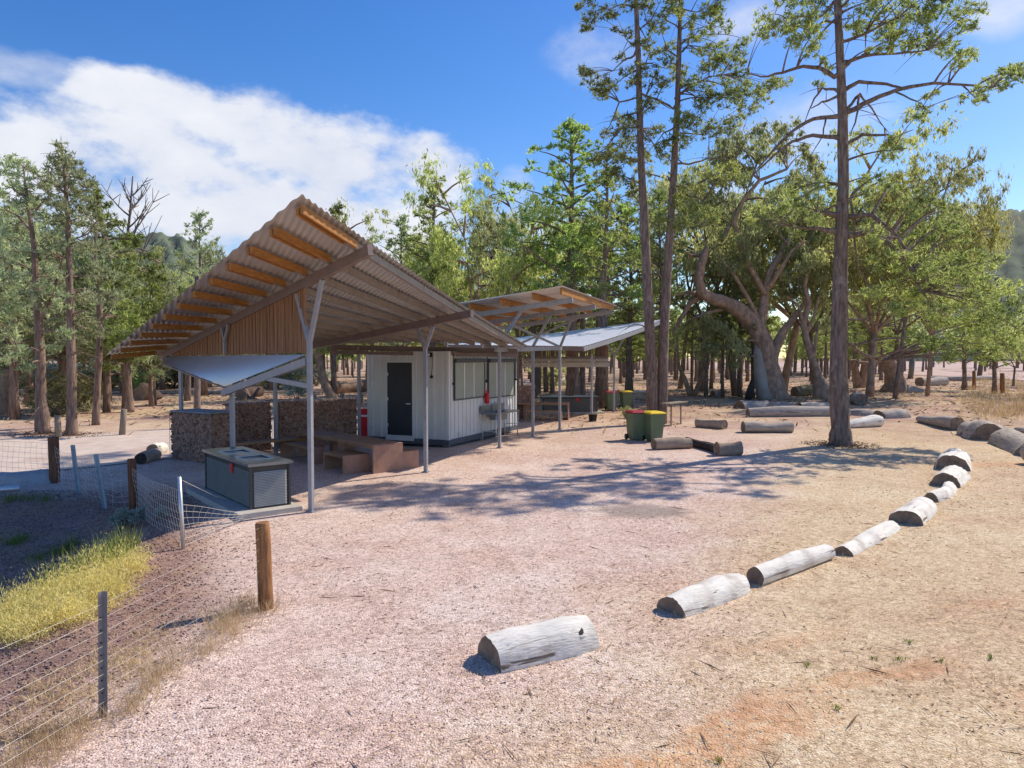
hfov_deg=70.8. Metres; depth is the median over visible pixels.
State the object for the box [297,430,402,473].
picnic table
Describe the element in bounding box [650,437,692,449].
grey log
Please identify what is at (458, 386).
cabin
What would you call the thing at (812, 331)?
gum tree
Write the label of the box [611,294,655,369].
woodland pine
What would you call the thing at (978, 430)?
half log
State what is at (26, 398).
pine
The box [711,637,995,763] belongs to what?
green grass
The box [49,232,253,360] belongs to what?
hills
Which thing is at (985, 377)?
fallen log
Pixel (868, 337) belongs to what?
woodland pine
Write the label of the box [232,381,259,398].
fallen fork
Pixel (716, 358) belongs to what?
woodland pine
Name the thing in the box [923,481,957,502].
bleached log
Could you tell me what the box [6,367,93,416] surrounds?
shrub
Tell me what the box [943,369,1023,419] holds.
dry grass
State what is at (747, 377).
woodland pine
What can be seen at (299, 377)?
shrub
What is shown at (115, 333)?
pine
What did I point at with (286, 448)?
bench
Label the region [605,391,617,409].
wheelie bin
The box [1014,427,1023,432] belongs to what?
grey log
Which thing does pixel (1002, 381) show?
timber post
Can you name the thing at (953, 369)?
track
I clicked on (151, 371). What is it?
bushy pine
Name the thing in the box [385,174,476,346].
pine
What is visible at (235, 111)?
sky
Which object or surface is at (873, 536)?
half log
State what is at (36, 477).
half log
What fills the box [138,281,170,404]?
pine
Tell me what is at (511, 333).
woodland pine
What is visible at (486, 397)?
fire extinguisher
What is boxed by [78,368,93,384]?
shrub
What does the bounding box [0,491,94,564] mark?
green grass
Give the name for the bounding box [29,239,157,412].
bushy pine
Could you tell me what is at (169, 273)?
woodland pine
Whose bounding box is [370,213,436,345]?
pine
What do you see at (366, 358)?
woodland pine
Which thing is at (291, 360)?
woodland pine
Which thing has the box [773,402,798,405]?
half log
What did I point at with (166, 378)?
shrub
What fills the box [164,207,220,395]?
pine
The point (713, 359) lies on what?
woodland pine
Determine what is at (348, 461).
bench
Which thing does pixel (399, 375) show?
door
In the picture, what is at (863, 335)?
woodland pine
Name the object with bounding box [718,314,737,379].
woodland pine
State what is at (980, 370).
tree
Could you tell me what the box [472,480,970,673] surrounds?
dry grass
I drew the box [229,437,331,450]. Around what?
bench
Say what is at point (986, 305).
hill scrub
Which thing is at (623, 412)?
shrub
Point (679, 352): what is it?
woodland pine
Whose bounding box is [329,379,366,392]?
fallen log
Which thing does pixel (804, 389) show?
fallen log
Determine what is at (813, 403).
half log
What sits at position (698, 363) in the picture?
woodland pine
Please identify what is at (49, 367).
shrub
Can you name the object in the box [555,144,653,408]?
pine
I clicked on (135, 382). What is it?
shrub
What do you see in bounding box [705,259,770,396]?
woodland pine
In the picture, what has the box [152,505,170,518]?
shrub
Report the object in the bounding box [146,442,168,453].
bleached log
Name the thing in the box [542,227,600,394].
pine
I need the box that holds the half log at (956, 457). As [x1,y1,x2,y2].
[935,448,971,470]
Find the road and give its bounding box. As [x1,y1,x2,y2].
[0,422,279,471]
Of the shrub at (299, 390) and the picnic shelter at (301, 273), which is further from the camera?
the shrub at (299, 390)
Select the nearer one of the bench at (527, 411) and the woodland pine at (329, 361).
the bench at (527, 411)
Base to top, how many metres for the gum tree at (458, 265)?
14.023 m
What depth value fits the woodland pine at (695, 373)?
77.22 m
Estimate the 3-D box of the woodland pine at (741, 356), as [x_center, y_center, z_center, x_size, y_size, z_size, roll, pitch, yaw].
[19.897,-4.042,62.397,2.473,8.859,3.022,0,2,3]
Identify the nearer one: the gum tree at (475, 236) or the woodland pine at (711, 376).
the gum tree at (475, 236)
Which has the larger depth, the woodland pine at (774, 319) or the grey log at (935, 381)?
the grey log at (935, 381)
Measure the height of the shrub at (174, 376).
2.611 m
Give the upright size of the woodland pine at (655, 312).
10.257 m
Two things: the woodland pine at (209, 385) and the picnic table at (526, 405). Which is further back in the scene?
the woodland pine at (209, 385)
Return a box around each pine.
[0,152,77,435]
[0,189,76,404]
[0,203,92,419]
[0,219,136,413]
[0,324,48,414]
[1,212,80,382]
[17,139,132,435]
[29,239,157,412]
[76,179,170,412]
[76,237,155,399]
[79,221,146,424]
[112,255,133,392]
[129,273,178,406]
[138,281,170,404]
[160,364,165,389]
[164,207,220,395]
[166,263,233,384]
[167,276,200,408]
[169,301,190,400]
[200,354,243,387]
[261,349,315,367]
[262,353,306,386]
[267,354,272,390]
[313,347,330,388]
[325,343,346,377]
[328,202,346,393]
[345,343,365,376]
[355,342,378,379]
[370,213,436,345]
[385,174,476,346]
[409,342,421,346]
[437,278,497,346]
[491,114,650,394]
[503,323,520,345]
[506,328,524,377]
[509,215,554,397]
[511,327,530,384]
[522,286,554,393]
[524,326,542,381]
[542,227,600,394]
[543,257,564,393]
[545,314,593,351]
[551,228,608,394]
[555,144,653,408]
[559,312,586,352]
[571,0,679,410]
[579,238,625,401]
[585,269,623,336]
[585,310,594,381]
[591,314,619,374]
[593,199,675,391]
[609,298,644,378]
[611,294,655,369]
[611,311,625,377]
[612,289,625,382]
[616,315,642,377]
[618,311,644,365]
[625,188,692,366]
[632,315,657,379]
[633,284,677,352]
[644,0,795,423]
[654,319,675,376]
[656,330,673,380]
[668,305,690,379]
[670,328,688,378]
[678,302,705,381]
[678,305,709,390]
[683,255,731,396]
[690,288,737,388]
[693,317,725,373]
[697,342,699,373]
[698,288,725,382]
[700,291,744,396]
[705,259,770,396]
[709,313,734,383]
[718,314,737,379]
[730,286,771,398]
[730,300,748,387]
[732,300,787,383]
[734,307,771,380]
[743,0,1023,446]
[780,329,801,375]
[783,327,804,371]
[788,304,804,375]
[796,329,813,376]
[798,308,829,380]
[803,318,829,363]
[812,274,831,378]
[847,321,865,379]
[848,274,897,340]
[848,302,899,372]
[848,305,887,343]
[848,308,866,381]
[856,315,890,369]
[865,298,897,380]
[877,328,905,356]
[887,317,916,375]
[938,299,992,389]
[965,302,1023,393]
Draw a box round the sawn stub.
[907,359,914,378]
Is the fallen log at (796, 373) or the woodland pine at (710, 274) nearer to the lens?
the woodland pine at (710, 274)
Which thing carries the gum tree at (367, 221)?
on the ground at (600, 464)
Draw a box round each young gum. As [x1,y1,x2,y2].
[669,316,695,395]
[693,317,722,395]
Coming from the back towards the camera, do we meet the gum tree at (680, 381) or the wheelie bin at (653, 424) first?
the gum tree at (680, 381)
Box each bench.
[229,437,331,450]
[280,441,324,463]
[323,449,369,474]
[332,441,418,468]
[481,402,518,440]
[526,410,561,420]
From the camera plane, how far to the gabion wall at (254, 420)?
20.50 m
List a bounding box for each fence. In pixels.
[0,437,255,549]
[0,521,273,765]
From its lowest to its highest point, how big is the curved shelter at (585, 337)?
4.706 m
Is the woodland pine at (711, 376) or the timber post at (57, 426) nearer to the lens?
the timber post at (57, 426)
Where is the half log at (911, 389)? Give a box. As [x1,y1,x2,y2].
[908,384,924,392]
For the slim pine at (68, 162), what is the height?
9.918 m
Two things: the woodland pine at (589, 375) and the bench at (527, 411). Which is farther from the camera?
the woodland pine at (589, 375)
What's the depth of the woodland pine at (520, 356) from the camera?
88.44 m
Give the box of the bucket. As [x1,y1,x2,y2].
[588,414,596,421]
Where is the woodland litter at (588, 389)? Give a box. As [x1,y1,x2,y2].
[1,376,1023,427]
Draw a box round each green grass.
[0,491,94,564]
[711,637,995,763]
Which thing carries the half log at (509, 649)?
on the ground at (600, 464)
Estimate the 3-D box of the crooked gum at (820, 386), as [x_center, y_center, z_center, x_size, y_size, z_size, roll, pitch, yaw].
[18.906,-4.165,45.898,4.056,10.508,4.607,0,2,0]
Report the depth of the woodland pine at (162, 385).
57.15 m
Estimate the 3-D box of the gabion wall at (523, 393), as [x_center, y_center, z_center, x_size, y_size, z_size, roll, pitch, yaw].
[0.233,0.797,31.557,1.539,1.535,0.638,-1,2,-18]
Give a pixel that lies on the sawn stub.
(911, 369)
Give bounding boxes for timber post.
[54,415,61,437]
[119,409,126,434]
[631,393,633,406]
[972,371,975,388]
[1000,373,1004,392]
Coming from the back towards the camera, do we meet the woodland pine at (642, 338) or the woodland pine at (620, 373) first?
the woodland pine at (620, 373)
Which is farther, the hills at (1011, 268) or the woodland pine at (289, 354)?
the hills at (1011, 268)
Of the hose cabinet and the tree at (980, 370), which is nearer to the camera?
the hose cabinet
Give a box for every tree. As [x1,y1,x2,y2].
[75,242,213,387]
[83,176,180,389]
[113,235,228,304]
[325,197,437,345]
[394,149,585,302]
[399,237,509,296]
[412,217,529,342]
[444,194,587,377]
[468,170,631,391]
[603,147,827,391]
[632,124,831,395]
[632,175,740,388]
[673,96,966,389]
[729,170,900,383]
[743,149,996,396]
[821,179,1008,362]
[848,144,986,398]
[874,148,1019,395]
[957,258,1010,375]
[973,305,1023,364]
[982,322,1023,385]
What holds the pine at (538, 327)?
on the ground at (600, 464)
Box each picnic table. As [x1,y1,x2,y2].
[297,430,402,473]
[517,402,568,419]
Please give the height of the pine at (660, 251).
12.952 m
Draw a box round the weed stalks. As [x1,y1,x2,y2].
[0,524,143,597]
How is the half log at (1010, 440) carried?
on the ground at (600, 464)
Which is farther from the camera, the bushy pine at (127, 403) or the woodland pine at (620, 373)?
the woodland pine at (620, 373)
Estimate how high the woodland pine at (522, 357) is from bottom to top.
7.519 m
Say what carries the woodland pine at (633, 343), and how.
on the ground at (600, 464)
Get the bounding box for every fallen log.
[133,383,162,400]
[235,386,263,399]
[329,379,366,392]
[745,406,850,416]
[790,384,812,395]
[792,372,808,375]
[931,376,971,380]
[976,375,997,379]
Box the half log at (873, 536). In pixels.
[834,520,901,556]
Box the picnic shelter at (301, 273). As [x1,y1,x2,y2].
[107,194,526,512]
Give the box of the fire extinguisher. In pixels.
[484,390,488,403]
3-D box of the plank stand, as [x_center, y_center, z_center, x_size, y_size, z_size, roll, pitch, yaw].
[6.362,1.196,28.216,0.400,0.970,1.700,2,3,37]
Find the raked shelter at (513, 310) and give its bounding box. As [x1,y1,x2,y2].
[445,285,616,436]
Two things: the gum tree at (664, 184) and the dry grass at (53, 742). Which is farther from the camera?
the gum tree at (664, 184)
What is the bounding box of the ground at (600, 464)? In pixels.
[0,358,1023,767]
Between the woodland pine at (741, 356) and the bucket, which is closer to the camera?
the bucket
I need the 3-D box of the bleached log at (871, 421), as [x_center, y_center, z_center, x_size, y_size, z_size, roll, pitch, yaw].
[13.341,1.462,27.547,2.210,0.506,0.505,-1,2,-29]
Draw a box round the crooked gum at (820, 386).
[772,238,832,399]
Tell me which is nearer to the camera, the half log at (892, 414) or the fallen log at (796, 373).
the half log at (892, 414)
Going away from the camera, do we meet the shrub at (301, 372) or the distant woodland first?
the shrub at (301, 372)
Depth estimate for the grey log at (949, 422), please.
27.24 m
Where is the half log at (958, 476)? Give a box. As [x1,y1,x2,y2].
[929,465,970,487]
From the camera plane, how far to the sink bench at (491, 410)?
23.58 m
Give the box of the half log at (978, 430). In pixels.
[956,420,1003,439]
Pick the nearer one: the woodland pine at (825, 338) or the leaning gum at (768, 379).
the leaning gum at (768, 379)
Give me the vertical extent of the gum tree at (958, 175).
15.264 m
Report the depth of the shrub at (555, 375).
61.22 m
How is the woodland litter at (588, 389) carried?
on the ground at (600, 464)
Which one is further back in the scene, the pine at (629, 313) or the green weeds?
the pine at (629, 313)
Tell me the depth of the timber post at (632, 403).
38.73 m
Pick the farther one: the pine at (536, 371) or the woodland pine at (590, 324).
the woodland pine at (590, 324)
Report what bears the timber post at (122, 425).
on the ground at (600, 464)
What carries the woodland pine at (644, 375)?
on the ground at (600, 464)
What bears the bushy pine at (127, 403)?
on the ground at (600, 464)
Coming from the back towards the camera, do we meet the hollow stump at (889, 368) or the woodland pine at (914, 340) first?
the woodland pine at (914, 340)
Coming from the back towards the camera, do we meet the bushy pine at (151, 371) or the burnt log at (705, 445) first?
the bushy pine at (151, 371)
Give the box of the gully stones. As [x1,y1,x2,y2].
[0,490,255,739]
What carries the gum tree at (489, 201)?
on the ground at (600, 464)
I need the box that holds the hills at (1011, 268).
[797,209,1023,360]
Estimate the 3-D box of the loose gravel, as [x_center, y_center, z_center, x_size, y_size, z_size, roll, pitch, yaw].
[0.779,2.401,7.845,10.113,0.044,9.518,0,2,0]
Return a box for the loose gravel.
[77,510,882,767]
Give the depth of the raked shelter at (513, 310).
23.73 m
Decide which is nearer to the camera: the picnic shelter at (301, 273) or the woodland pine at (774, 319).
the picnic shelter at (301, 273)
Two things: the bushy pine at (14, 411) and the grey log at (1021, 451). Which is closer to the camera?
the grey log at (1021, 451)
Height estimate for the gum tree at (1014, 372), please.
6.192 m
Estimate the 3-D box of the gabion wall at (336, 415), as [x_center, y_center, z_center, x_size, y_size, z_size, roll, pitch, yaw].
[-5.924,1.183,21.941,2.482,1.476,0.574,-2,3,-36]
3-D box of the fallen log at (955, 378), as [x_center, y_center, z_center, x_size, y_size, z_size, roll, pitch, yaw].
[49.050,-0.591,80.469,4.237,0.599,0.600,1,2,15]
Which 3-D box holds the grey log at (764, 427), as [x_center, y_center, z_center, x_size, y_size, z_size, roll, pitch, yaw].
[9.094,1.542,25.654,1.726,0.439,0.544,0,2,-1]
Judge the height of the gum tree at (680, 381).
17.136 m
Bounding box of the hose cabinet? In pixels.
[361,408,367,436]
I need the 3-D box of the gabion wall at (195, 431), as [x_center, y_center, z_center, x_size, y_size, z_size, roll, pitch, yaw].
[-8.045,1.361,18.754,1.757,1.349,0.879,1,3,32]
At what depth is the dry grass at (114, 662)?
5.87 m
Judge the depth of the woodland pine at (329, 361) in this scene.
63.93 m
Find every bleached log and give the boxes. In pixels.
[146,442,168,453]
[746,544,835,585]
[850,415,883,427]
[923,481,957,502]
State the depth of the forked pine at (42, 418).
24.86 m
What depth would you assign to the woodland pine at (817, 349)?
96.17 m
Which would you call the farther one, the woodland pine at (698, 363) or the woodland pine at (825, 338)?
the woodland pine at (698, 363)
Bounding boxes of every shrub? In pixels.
[1,360,56,386]
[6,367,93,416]
[19,358,56,391]
[47,375,116,410]
[52,359,93,374]
[77,363,119,391]
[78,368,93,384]
[105,505,148,531]
[118,369,157,388]
[139,367,208,388]
[139,376,169,388]
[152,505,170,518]
[252,362,288,388]
[266,365,316,387]
[279,377,306,399]
[285,362,316,380]
[300,367,330,385]
[524,367,566,387]
[618,406,636,417]
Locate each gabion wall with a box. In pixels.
[169,408,237,462]
[222,401,272,450]
[278,398,356,446]
[517,385,535,418]
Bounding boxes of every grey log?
[134,449,161,463]
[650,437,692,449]
[694,418,727,428]
[713,441,742,455]
[741,421,793,432]
[849,392,867,404]
[915,376,948,385]
[916,415,964,429]
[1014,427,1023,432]
[1019,445,1023,459]
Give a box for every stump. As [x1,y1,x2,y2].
[710,390,720,396]
[850,358,867,387]
[856,355,907,391]
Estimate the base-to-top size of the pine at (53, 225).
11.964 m
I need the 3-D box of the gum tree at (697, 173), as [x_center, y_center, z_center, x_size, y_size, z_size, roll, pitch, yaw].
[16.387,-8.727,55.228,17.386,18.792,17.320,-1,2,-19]
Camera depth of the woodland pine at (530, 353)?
74.43 m
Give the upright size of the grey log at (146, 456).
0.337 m
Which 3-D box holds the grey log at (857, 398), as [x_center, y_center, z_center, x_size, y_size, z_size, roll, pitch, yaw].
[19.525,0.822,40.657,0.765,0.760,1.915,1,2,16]
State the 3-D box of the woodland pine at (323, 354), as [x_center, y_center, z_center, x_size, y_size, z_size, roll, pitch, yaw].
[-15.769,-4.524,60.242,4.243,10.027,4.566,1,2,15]
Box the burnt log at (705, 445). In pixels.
[685,437,713,451]
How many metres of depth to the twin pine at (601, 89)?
28.47 m
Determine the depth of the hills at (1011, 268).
532.72 m
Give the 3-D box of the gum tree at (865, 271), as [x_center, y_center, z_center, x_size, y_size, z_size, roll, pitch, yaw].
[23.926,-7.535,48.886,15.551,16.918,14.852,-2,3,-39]
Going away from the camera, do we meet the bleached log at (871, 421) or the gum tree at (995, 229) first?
the bleached log at (871, 421)
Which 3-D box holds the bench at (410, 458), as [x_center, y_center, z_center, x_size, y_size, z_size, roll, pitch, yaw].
[-3.634,1.803,18.770,0.465,0.474,3.600,-2,3,-41]
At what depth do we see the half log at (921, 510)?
11.79 m
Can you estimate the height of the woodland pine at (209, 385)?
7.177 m
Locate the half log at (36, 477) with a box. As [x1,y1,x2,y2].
[0,469,50,485]
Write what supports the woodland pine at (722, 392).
on the ground at (600, 464)
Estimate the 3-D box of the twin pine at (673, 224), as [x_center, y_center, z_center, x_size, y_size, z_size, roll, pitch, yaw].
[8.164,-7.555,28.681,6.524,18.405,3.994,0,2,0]
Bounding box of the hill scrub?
[913,258,1023,359]
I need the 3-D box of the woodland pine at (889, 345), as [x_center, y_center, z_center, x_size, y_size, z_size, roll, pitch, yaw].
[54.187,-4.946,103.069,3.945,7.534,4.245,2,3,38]
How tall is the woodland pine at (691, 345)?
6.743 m
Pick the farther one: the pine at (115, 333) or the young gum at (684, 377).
the young gum at (684, 377)
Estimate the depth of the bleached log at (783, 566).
8.89 m
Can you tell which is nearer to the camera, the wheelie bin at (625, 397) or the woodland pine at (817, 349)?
the wheelie bin at (625, 397)
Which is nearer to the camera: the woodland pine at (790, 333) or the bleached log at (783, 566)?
the bleached log at (783, 566)
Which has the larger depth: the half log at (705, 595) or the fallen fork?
the fallen fork
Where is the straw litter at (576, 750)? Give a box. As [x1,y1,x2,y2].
[62,492,1023,767]
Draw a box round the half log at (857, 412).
[850,409,874,415]
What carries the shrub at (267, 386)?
on the ground at (600, 464)
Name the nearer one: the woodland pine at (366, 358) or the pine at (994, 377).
the pine at (994, 377)
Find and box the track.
[694,362,1023,379]
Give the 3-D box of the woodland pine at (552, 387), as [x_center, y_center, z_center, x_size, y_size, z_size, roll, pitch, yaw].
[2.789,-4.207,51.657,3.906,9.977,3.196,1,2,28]
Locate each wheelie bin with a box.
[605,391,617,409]
[619,390,632,408]
[624,410,644,439]
[643,411,666,440]
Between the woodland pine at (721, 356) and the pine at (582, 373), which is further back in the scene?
the woodland pine at (721, 356)
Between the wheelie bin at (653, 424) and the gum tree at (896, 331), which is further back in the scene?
the gum tree at (896, 331)
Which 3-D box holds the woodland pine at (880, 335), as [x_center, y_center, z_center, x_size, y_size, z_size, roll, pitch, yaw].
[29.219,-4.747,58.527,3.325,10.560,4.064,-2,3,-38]
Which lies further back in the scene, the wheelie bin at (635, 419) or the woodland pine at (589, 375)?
the woodland pine at (589, 375)
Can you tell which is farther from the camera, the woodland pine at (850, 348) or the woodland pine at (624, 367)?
the woodland pine at (624, 367)
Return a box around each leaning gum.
[313,346,356,398]
[656,115,832,399]
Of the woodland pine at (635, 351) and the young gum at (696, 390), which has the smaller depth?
the young gum at (696, 390)
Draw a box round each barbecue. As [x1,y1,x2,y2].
[186,446,302,519]
[535,395,604,413]
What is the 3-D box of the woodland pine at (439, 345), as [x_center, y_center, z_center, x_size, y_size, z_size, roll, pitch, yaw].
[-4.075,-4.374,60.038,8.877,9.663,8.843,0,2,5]
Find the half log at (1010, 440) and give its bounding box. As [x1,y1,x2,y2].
[988,428,1023,454]
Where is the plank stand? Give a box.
[660,401,687,425]
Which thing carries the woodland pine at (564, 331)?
on the ground at (600, 464)
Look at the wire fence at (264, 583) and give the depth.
5.61 m
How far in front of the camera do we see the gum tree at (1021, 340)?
47.85 m
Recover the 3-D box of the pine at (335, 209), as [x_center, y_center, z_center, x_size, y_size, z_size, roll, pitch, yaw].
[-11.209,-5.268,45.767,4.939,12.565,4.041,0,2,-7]
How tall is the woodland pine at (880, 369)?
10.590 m
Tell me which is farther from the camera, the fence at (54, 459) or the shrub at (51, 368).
the shrub at (51, 368)
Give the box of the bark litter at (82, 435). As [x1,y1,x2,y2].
[4,421,880,449]
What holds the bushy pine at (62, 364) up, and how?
on the ground at (600, 464)
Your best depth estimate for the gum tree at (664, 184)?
46.41 m
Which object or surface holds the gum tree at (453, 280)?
on the ground at (600, 464)
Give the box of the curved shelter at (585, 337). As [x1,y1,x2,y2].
[448,320,659,413]
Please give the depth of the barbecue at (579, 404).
34.59 m
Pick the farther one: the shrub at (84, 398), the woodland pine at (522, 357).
the woodland pine at (522, 357)
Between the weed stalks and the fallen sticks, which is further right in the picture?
the fallen sticks
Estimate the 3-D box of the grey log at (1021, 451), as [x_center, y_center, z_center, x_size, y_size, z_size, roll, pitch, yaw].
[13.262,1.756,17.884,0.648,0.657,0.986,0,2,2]
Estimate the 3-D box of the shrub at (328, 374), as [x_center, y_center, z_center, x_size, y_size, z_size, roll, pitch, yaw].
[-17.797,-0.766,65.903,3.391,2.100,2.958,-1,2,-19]
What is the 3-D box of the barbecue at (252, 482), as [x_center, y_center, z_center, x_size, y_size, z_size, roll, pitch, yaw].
[-5.065,1.779,13.410,1.084,0.947,3.154,-2,3,-39]
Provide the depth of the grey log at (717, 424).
26.91 m
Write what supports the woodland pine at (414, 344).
on the ground at (600, 464)
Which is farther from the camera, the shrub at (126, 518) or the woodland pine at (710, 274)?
the woodland pine at (710, 274)
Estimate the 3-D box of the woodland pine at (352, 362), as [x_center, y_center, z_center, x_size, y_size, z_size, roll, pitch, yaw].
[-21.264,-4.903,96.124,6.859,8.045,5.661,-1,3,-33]
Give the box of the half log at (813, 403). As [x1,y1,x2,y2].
[799,401,828,405]
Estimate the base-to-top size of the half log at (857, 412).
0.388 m
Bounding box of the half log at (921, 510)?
[888,496,937,525]
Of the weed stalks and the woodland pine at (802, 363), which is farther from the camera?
the woodland pine at (802, 363)
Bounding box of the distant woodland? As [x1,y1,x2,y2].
[48,299,1023,375]
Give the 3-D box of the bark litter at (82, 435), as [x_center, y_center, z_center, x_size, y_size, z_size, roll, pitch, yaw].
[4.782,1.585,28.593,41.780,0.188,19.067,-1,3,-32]
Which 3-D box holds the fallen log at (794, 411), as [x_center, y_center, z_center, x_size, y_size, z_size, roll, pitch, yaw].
[12.935,1.264,32.521,4.725,0.577,0.558,0,2,-5]
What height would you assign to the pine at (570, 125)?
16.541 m
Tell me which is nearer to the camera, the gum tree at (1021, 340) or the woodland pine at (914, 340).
the gum tree at (1021, 340)
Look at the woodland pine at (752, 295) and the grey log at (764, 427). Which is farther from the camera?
the woodland pine at (752, 295)
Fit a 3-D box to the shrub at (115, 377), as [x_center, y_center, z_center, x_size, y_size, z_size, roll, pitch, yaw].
[-32.463,-0.621,56.267,5.466,2.630,3.393,-2,3,-38]
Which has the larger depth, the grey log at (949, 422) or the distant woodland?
the distant woodland
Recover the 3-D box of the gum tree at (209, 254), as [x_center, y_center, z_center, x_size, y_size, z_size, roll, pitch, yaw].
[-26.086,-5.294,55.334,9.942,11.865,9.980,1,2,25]
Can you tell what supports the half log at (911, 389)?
on the ground at (600, 464)
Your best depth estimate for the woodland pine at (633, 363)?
93.27 m
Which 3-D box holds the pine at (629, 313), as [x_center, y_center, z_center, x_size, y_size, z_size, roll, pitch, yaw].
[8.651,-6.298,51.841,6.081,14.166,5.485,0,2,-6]
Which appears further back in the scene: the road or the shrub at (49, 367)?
the shrub at (49, 367)
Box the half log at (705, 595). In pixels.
[656,573,750,617]
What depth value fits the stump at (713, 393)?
48.91 m
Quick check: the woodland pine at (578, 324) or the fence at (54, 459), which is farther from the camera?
the woodland pine at (578, 324)
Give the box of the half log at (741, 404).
[733,400,771,408]
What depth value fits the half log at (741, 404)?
37.38 m
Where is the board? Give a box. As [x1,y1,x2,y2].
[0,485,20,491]
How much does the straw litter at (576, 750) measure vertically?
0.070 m
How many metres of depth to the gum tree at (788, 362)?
52.44 m
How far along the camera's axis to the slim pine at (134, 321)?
28.07 m
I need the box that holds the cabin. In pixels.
[367,351,517,446]
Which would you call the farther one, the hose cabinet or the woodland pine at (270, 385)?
the woodland pine at (270, 385)
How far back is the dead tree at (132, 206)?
57.78 m
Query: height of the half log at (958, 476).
0.377 m
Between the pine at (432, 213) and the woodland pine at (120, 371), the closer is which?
the pine at (432, 213)
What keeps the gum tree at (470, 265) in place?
on the ground at (600, 464)
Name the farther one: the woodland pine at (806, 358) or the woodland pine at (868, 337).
the woodland pine at (806, 358)
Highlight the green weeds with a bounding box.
[0,527,165,648]
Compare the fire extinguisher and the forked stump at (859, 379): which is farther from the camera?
the forked stump at (859, 379)
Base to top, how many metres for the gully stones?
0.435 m
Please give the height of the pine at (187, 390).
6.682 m
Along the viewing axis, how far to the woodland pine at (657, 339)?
56.95 m
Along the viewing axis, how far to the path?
58.34 m
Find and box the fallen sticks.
[202,477,1023,767]
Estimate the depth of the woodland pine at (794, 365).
102.82 m
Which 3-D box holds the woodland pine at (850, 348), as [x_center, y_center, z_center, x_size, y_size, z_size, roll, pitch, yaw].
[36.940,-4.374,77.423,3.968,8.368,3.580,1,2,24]
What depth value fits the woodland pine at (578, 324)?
72.16 m
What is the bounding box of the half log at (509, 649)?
[477,615,599,672]
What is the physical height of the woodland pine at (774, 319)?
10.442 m
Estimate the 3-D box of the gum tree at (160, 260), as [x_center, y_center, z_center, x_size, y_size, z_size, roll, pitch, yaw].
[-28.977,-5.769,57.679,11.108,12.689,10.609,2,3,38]
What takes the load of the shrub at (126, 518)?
on the ground at (600, 464)
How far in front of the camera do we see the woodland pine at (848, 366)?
84.45 m
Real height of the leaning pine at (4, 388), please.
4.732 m
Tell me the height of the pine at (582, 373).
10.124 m
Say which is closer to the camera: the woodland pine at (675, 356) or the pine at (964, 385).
the pine at (964, 385)
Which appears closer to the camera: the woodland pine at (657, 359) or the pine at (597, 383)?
the pine at (597, 383)
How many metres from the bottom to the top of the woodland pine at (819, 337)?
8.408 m
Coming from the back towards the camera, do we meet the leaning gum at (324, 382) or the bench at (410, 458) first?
the leaning gum at (324, 382)
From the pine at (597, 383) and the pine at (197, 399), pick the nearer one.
the pine at (197, 399)
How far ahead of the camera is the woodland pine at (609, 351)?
71.44 m
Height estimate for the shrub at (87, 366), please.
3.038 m
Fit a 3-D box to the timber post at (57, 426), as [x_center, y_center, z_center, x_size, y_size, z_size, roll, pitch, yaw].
[-15.030,1.460,23.840,0.209,0.854,0.205,0,2,0]
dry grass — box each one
[0,583,292,767]
[0,608,217,753]
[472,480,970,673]
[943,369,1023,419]
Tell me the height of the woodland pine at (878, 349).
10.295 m
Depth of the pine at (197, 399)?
26.96 m
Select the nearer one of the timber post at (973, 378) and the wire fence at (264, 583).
the wire fence at (264, 583)
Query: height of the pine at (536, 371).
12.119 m
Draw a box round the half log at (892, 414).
[873,409,910,418]
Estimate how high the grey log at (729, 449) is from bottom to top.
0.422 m
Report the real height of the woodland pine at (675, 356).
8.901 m
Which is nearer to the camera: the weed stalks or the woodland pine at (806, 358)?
the weed stalks
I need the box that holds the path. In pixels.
[19,377,565,392]
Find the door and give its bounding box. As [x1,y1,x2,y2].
[387,362,411,435]
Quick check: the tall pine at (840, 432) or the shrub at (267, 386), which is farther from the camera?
the shrub at (267, 386)
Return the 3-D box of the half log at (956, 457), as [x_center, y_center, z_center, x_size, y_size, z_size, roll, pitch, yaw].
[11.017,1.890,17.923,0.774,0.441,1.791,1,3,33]
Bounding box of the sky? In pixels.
[0,0,1023,357]

